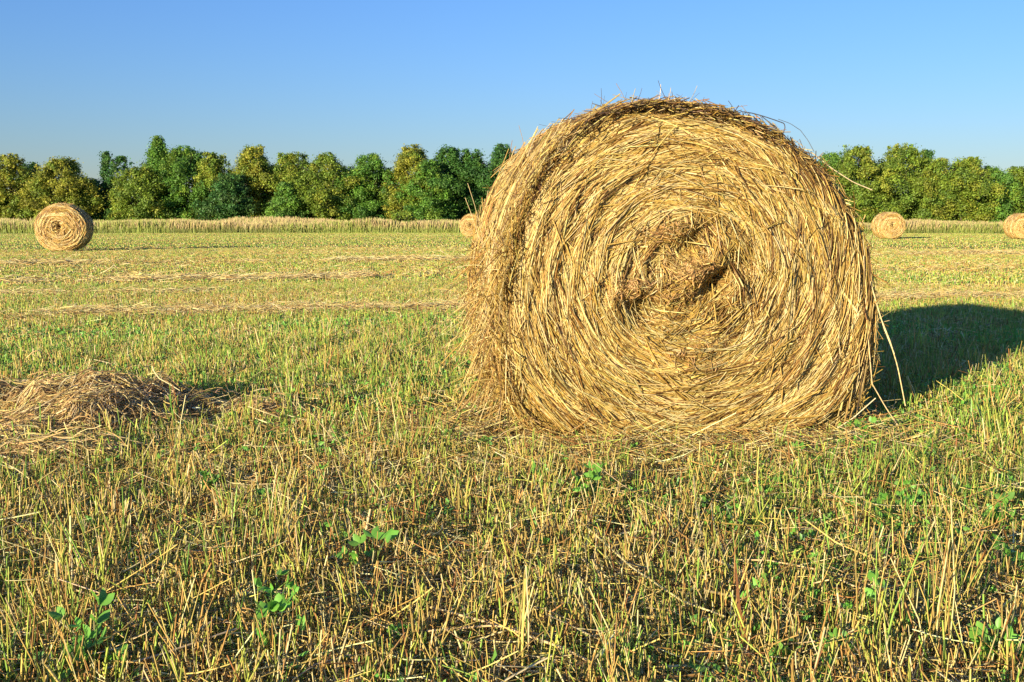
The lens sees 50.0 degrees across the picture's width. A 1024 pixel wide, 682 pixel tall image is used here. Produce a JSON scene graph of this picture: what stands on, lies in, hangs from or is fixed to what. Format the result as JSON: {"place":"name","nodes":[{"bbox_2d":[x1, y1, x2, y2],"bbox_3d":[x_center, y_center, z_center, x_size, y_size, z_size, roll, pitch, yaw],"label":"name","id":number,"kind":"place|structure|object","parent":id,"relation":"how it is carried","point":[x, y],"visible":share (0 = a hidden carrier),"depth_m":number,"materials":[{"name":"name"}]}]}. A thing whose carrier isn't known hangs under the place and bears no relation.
{"place":"outdoors","nodes":[
{"label":"outdoors","id":0,"kind":"place"},
{"bbox_2d":[0,232,1023,681],"bbox_3d":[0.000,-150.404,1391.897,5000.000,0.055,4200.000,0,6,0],"label":"field ground","id":1,"kind":"structure","parent":0,"point":[456,241],"depth_m":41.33,"materials":[{"name":"green plant"}]},
{"bbox_2d":[0,183,20,216],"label":"tree","id":2,"kind":"object","parent":1,"relation":"on","point":[8,196],"visible":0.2,"depth_m":115.58,"materials":[{"name":"green plant"}]},
{"bbox_2d":[0,153,35,220],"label":"tree","id":3,"kind":"object","parent":1,"relation":"on","point":[12,167],"visible":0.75,"depth_m":114.10,"materials":[{"name":"green plant"}]},
{"bbox_2d":[6,161,49,212],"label":"tree","id":4,"kind":"object","parent":1,"relation":"on","point":[32,165],"visible":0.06,"depth_m":117.64,"materials":[{"name":"green plant"}]},
{"bbox_2d":[39,450,59,459],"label":"clover plant","id":5,"kind":"object","parent":1,"relation":"on","point":[57,451],"visible":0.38,"depth_m":4.29,"materials":[{"name":"green plant"}]},
{"bbox_2d":[8,155,108,218],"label":"tree","id":6,"kind":"object","parent":1,"relation":"on","point":[66,172],"visible":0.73,"depth_m":112.69,"materials":[{"name":"green plant"}]},
{"bbox_2d":[33,202,93,251],"bbox_3d":[-15.179,-3.868,37.190,1.909,1.722,1.528,-1,6,-11],"label":"hay bale","id":7,"kind":"object","parent":1,"relation":"on","point":[62,227],"visible":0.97,"depth_m":36.56,"materials":[{"name":"plant"}]},
{"bbox_2d":[34,578,94,596],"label":"straw stalk","id":8,"kind":"object","parent":1,"relation":"on","point":[68,587],"visible":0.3,"depth_m":2.80,"materials":[{"name":"beige plant"}]},
{"bbox_2d":[55,512,83,565],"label":"straw stalk","id":9,"kind":"object","parent":1,"relation":"on","point":[73,546],"visible":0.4,"depth_m":3.13,"materials":[{"name":"beige plant"}]},
{"bbox_2d":[48,588,128,675],"bbox_3d":[-0.918,0.658,2.380,0.155,0.203,0.150,-3,7,-28],"label":"clover plant","id":10,"kind":"object","parent":1,"relation":"on","point":[103,598],"visible":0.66,"depth_m":2.38,"materials":[{"name":"green plant"}]},
{"bbox_2d":[66,178,113,220],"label":"tree","id":11,"kind":"object","parent":1,"relation":"on","point":[99,190],"visible":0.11,"depth_m":116.84,"materials":[{"name":"green plant"}]},
{"bbox_2d":[85,515,113,533],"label":"clover plant","id":12,"kind":"object","parent":1,"relation":"on","point":[89,518],"visible":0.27,"depth_m":3.38,"materials":[{"name":"green plant"}]},
{"bbox_2d":[91,151,115,219],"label":"tree","id":13,"kind":"object","parent":1,"relation":"on","point":[105,155],"visible":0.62,"depth_m":115.67,"materials":[{"name":"green plant"}]},
{"bbox_2d":[101,155,136,219],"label":"tree","id":14,"kind":"object","parent":1,"relation":"on","point":[118,160],"visible":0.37,"depth_m":114.93,"materials":[{"name":"green plant"}]},
{"bbox_2d":[103,166,174,221],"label":"tree","id":15,"kind":"object","parent":1,"relation":"on","point":[144,194],"visible":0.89,"depth_m":112.74,"materials":[{"name":"green plant"}]},
{"bbox_2d":[134,135,185,211],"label":"tree","id":16,"kind":"object","parent":1,"relation":"on","point":[157,149],"visible":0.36,"depth_m":115.70,"materials":[{"name":"green plant"}]},
{"bbox_2d":[92,628,236,672],"bbox_3d":[-0.757,0.680,2.394,0.333,0.035,0.038,-4,7,-33],"label":"straw stalk","id":17,"kind":"object","parent":1,"relation":"on","point":[156,655],"visible":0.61,"depth_m":2.39,"materials":[{"name":"yellow plant"}]},
{"bbox_2d":[152,145,218,219],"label":"tree","id":18,"kind":"object","parent":1,"relation":"on","point":[179,163],"visible":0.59,"depth_m":113.91,"materials":[{"name":"green plant"}]},
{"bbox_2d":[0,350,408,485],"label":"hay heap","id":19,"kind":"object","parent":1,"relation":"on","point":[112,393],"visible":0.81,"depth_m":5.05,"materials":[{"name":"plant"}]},
{"bbox_2d":[195,468,218,491],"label":"clover plant","id":20,"kind":"object","parent":1,"relation":"on","point":[205,475],"visible":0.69,"depth_m":3.89,"materials":[{"name":"green plant"}]},
{"bbox_2d":[181,152,237,220],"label":"tree","id":21,"kind":"object","parent":1,"relation":"on","point":[207,172],"visible":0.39,"depth_m":113.84,"materials":[{"name":"green plant"}]},
{"bbox_2d":[190,172,258,220],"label":"tree","id":22,"kind":"object","parent":1,"relation":"on","point":[233,185],"visible":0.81,"depth_m":111.61,"materials":[{"name":"green plant"}]},
{"bbox_2d":[221,144,282,218],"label":"tree","id":23,"kind":"object","parent":1,"relation":"on","point":[252,162],"visible":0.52,"depth_m":114.29,"materials":[{"name":"green plant"}]},
{"bbox_2d":[249,164,275,201],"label":"tree","id":24,"kind":"object","parent":1,"relation":"on","point":[271,165],"visible":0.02,"depth_m":116.75,"materials":[{"name":"green plant"}]},
{"bbox_2d":[255,487,273,506],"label":"clover plant","id":25,"kind":"object","parent":1,"relation":"on","point":[263,490],"visible":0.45,"depth_m":3.70,"materials":[{"name":"green plant"}]},
{"bbox_2d":[246,593,305,651],"bbox_3d":[-0.537,0.659,2.498,0.134,0.179,0.128,0,6,0],"label":"clover plant","id":26,"kind":"object","parent":1,"relation":"on","point":[279,602],"visible":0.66,"depth_m":2.49,"materials":[{"name":"green plant"}]},
{"bbox_2d":[254,567,298,621],"bbox_3d":[-0.580,0.636,2.724,0.113,0.166,0.105,0,6,0],"label":"clover plant","id":27,"kind":"object","parent":1,"relation":"on","point":[258,583],"visible":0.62,"depth_m":2.71,"materials":[{"name":"green plant"}]},
{"bbox_2d":[261,182,309,218],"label":"tree","id":28,"kind":"object","parent":1,"relation":"on","point":[288,199],"visible":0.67,"depth_m":111.63,"materials":[{"name":"green plant"}]},
{"bbox_2d":[259,151,324,219],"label":"tree","id":29,"kind":"object","parent":1,"relation":"on","point":[289,162],"visible":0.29,"depth_m":114.91,"materials":[{"name":"green plant"}]},
{"bbox_2d":[178,386,427,436],"bbox_3d":[-1.123,0.362,5.320,1.906,0.235,1.163,0,6,0],"label":"hay wisp","id":30,"kind":"object","parent":1,"relation":"on","point":[268,407],"visible":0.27,"depth_m":5.38,"materials":[{"name":"plant"}]},
{"bbox_2d":[306,463,327,489],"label":"clover plant","id":31,"kind":"object","parent":1,"relation":"on","point":[321,467],"visible":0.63,"depth_m":3.90,"materials":[{"name":"green plant"}]},
{"bbox_2d":[284,151,366,220],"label":"tree","id":32,"kind":"object","parent":1,"relation":"on","point":[310,173],"visible":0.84,"depth_m":113.08,"materials":[{"name":"green plant"}]},
{"bbox_2d":[324,520,352,546],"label":"clover plant","id":33,"kind":"object","parent":1,"relation":"on","point":[326,524],"visible":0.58,"depth_m":3.29,"materials":[{"name":"green plant"}]},
{"bbox_2d":[328,152,401,219],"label":"tree","id":34,"kind":"object","parent":1,"relation":"on","point":[372,172],"visible":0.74,"depth_m":113.69,"materials":[{"name":"green plant"}]},
{"bbox_2d":[334,526,398,577],"bbox_3d":[-0.398,0.599,3.024,0.178,0.167,0.124,0,6,0],"label":"clover plant","id":35,"kind":"object","parent":1,"relation":"on","point":[388,535],"visible":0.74,"depth_m":3.02,"materials":[{"name":"green plant"}]},
{"bbox_2d":[386,623,410,647],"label":"clover plant","id":36,"kind":"object","parent":1,"relation":"on","point":[393,627],"visible":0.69,"depth_m":2.52,"materials":[{"name":"green plant"}]},
{"bbox_2d":[388,211,415,223],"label":"bush","id":37,"kind":"object","parent":1,"relation":"on","point":[405,216],"visible":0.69,"depth_m":98.57,"materials":[{"name":"green plant"}]},
{"bbox_2d":[379,143,435,218],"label":"tree","id":38,"kind":"object","parent":1,"relation":"on","point":[409,158],"visible":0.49,"depth_m":113.38,"materials":[{"name":"green plant"}]},
{"bbox_2d":[392,159,467,220],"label":"tree","id":39,"kind":"object","parent":1,"relation":"on","point":[449,191],"visible":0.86,"depth_m":111.49,"materials":[{"name":"green plant"}]},
{"bbox_2d":[365,399,514,434],"bbox_3d":[-0.360,0.386,5.167,0.948,0.202,0.660,5,8,39],"label":"hay wisp","id":40,"kind":"object","parent":1,"relation":"on","point":[429,417],"visible":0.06,"depth_m":5.21,"materials":[{"name":"plant"}]},
{"bbox_2d":[426,144,474,219],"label":"tree","id":41,"kind":"object","parent":1,"relation":"on","point":[454,163],"visible":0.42,"depth_m":114.26,"materials":[{"name":"green plant"}]},
{"bbox_2d":[442,148,493,220],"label":"tree","id":42,"kind":"object","parent":1,"relation":"on","point":[473,160],"visible":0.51,"depth_m":114.38,"materials":[{"name":"green plant"}]},
{"bbox_2d":[459,214,479,236],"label":"hay bale","id":43,"kind":"object","parent":1,"relation":"on","point":[465,225],"visible":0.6,"depth_m":71.78,"materials":[{"name":"plant"}]},
{"bbox_2d":[477,436,495,449],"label":"clover plant","id":44,"kind":"object","parent":1,"relation":"on","point":[489,438],"visible":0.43,"depth_m":4.62,"materials":[{"name":"green plant"}]},
{"bbox_2d":[465,142,515,213],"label":"tree","id":45,"kind":"object","parent":1,"relation":"on","point":[498,155],"visible":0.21,"depth_m":114.23,"materials":[{"name":"green plant"}]},
{"bbox_2d":[427,625,554,638],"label":"straw stalk","id":46,"kind":"object","parent":1,"relation":"on","point":[481,626],"visible":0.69,"depth_m":2.53,"materials":[{"name":"beige plant"}]},
{"bbox_2d":[0,215,1004,232],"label":"tall grass","id":47,"kind":"structure","parent":1,"relation":"on","point":[272,224],"depth_m":96.71,"materials":[{"name":"beige plant"}]},
{"bbox_2d":[0,232,1023,681],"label":"stubble","id":48,"kind":"object","parent":1,"relation":"on","point":[186,590],"visible":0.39,"depth_m":3.47,"materials":[{"name":"yellow plant"}]},
{"bbox_2d":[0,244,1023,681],"bbox_3d":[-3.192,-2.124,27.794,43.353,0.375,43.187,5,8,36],"label":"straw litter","id":49,"kind":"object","parent":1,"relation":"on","point":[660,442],"visible":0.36,"depth_m":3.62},
{"bbox_2d":[735,559,893,586],"bbox_3d":[0.803,0.614,2.931,0.422,0.029,0.017,3,7,23],"label":"straw stalk","id":50,"kind":"object","parent":49,"relation":"on","point":[793,565],"visible":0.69,"depth_m":2.96,"materials":[{"name":"beige plant"}]},
{"bbox_2d":[0,312,1023,681],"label":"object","id":51,"kind":"object","parent":1,"relation":"on","point":[666,502],"visible":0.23,"depth_m":4.01,"materials":[{"name":"green plant"}]},
{"bbox_2d":[4,190,1023,220],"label":"undergrowth","id":52,"kind":"object","parent":1,"relation":"on","point":[337,207],"visible":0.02,"depth_m":115.73,"materials":[{"name":"green plant"}]},
{"bbox_2d":[430,606,627,680],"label":"straw stalk","id":53,"kind":"object","parent":1,"relation":"on","point":[530,636],"visible":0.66,"depth_m":2.48,"materials":[{"name":"yellow plant"}]},
{"bbox_2d":[512,503,561,522],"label":"straw stalk","id":54,"kind":"object","parent":1,"relation":"on","point":[537,513],"visible":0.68,"depth_m":3.45,"materials":[{"name":"yellow plant"}]},
{"bbox_2d":[573,460,606,502],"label":"clover plant","id":55,"kind":"object","parent":1,"relation":"on","point":[591,476],"visible":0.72,"depth_m":3.80,"materials":[{"name":"green plant"}]},
{"bbox_2d":[630,442,637,453],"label":"clover plant","id":56,"kind":"object","parent":1,"relation":"on","point":[634,445],"visible":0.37,"depth_m":4.53,"materials":[{"name":"green plant"}]},
{"bbox_2d":[581,521,724,616],"bbox_3d":[0.329,0.607,2.992,0.074,0.030,0.820,-2,7,-21],"label":"straw stalk","id":57,"kind":"object","parent":1,"relation":"on","point":[636,570],"visible":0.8,"depth_m":2.80,"materials":[{"name":"beige plant"}]},
{"bbox_2d":[438,81,905,442],"bbox_3d":[0.679,-0.359,5.379,2.100,1.667,1.596,-1,6,-8],"label":"hay bale","id":58,"kind":"object","parent":1,"relation":"on","point":[642,261],"visible":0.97,"depth_m":4.79,"materials":[{"name":"plant"}]},
{"bbox_2d":[693,475,703,545],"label":"straw stalk","id":59,"kind":"object","parent":1,"relation":"on","point":[696,503],"visible":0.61,"depth_m":3.50,"materials":[{"name":"beige plant"}]},
{"bbox_2d":[706,502,741,529],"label":"clover plant","id":60,"kind":"object","parent":1,"relation":"on","point":[728,506],"visible":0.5,"depth_m":3.49,"materials":[{"name":"green plant"}]},
{"bbox_2d":[735,563,753,679],"bbox_3d":[0.522,0.638,2.505,0.020,0.150,0.385,1,6,5],"label":"dry blade","id":61,"kind":"object","parent":1,"relation":"on","point":[738,601],"visible":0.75,"depth_m":2.49,"materials":[{"name":"plant"}]},
{"bbox_2d":[785,441,805,455],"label":"clover plant","id":62,"kind":"object","parent":1,"relation":"on","point":[801,444],"visible":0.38,"depth_m":4.46,"materials":[{"name":"green plant"}]},
{"bbox_2d":[815,627,859,673],"bbox_3d":[0.712,0.684,2.388,0.097,0.105,0.090,4,7,32],"label":"clover plant","id":63,"kind":"object","parent":1,"relation":"on","point":[844,632],"visible":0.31,"depth_m":2.40,"materials":[{"name":"green plant"}]},
{"bbox_2d":[817,151,861,221],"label":"tree","id":64,"kind":"object","parent":1,"relation":"on","point":[832,158],"visible":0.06,"depth_m":116.06,"materials":[{"name":"green plant"}]},
{"bbox_2d":[847,416,876,440],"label":"clover plant","id":65,"kind":"object","parent":1,"relation":"on","point":[871,420],"visible":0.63,"depth_m":4.80,"materials":[{"name":"green plant"}]},
{"bbox_2d":[828,144,905,223],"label":"tree","id":66,"kind":"object","parent":1,"relation":"on","point":[867,169],"visible":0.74,"depth_m":112.16,"materials":[{"name":"green plant"}]},
{"bbox_2d":[865,569,898,626],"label":"clover plant","id":67,"kind":"object","parent":1,"relation":"on","point":[870,592],"visible":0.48,"depth_m":2.60,"materials":[{"name":"green plant"}]},
{"bbox_2d":[871,211,905,238],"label":"hay bale","id":68,"kind":"object","parent":1,"relation":"on","point":[888,225],"visible":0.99,"depth_m":63.05,"materials":[{"name":"plant"}]},
{"bbox_2d":[879,480,924,516],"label":"clover plant","id":69,"kind":"object","parent":1,"relation":"on","point":[909,498],"visible":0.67,"depth_m":3.59,"materials":[{"name":"green plant"}]},
{"bbox_2d":[870,142,939,219],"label":"tree","id":70,"kind":"object","parent":1,"relation":"on","point":[899,158],"visible":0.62,"depth_m":112.94,"materials":[{"name":"green plant"}]},
{"bbox_2d":[911,149,934,217],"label":"tree","id":71,"kind":"object","parent":1,"relation":"on","point":[929,154],"visible":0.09,"depth_m":117.38,"materials":[{"name":"green plant"}]},
{"bbox_2d":[908,157,965,220],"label":"tree","id":72,"kind":"object","parent":1,"relation":"on","point":[940,171],"visible":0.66,"depth_m":112.81,"materials":[{"name":"green plant"}]},
{"bbox_2d":[880,320,1001,340],"bbox_3d":[3.546,-0.048,9.010,2.091,0.256,0.805,0,6,0],"label":"hay wisp","id":73,"kind":"object","parent":1,"relation":"on","point":[934,331],"visible":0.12,"depth_m":9.03,"materials":[{"name":"plant"}]},
{"bbox_2d":[934,156,1008,222],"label":"tree","id":74,"kind":"object","parent":1,"relation":"on","point":[974,177],"visible":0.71,"depth_m":113.03,"materials":[{"name":"green plant"}]},
{"bbox_2d":[969,617,1023,663],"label":"clover plant","id":75,"kind":"object","parent":1,"relation":"on","point":[987,639],"visible":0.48,"depth_m":2.39,"materials":[{"name":"green plant"}]},
{"bbox_2d":[970,165,1023,222],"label":"tree","id":76,"kind":"object","parent":1,"relation":"on","point":[1007,179],"visible":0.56,"depth_m":113.66,"materials":[{"name":"green plant"}]},
{"bbox_2d":[984,492,1023,533],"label":"clover plant","id":77,"kind":"object","parent":1,"relation":"on","point":[1010,496],"visible":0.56,"depth_m":3.42,"materials":[{"name":"green plant"}]},
{"bbox_2d":[985,534,1023,572],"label":"clover plant","id":78,"kind":"object","parent":1,"relation":"on","point":[1007,549],"visible":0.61,"depth_m":3.02,"materials":[{"name":"green plant"}]},
{"bbox_2d":[992,166,1023,220],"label":"tree","id":79,"kind":"object","parent":1,"relation":"on","point":[1017,172],"visible":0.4,"depth_m":115.08,"materials":[{"name":"green plant"}]},
{"bbox_2d":[1003,213,1023,238],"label":"hay bale","id":80,"kind":"object","parent":1,"relation":"on","point":[1013,226],"visible":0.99,"depth_m":63.15,"materials":[{"name":"plant"}]},
{"bbox_2d":[0,0,1023,197],"label":"sky","id":81,"kind":"structure","parent":0,"point":[80,79],"materials":[{"name":"blue"}]}
]}

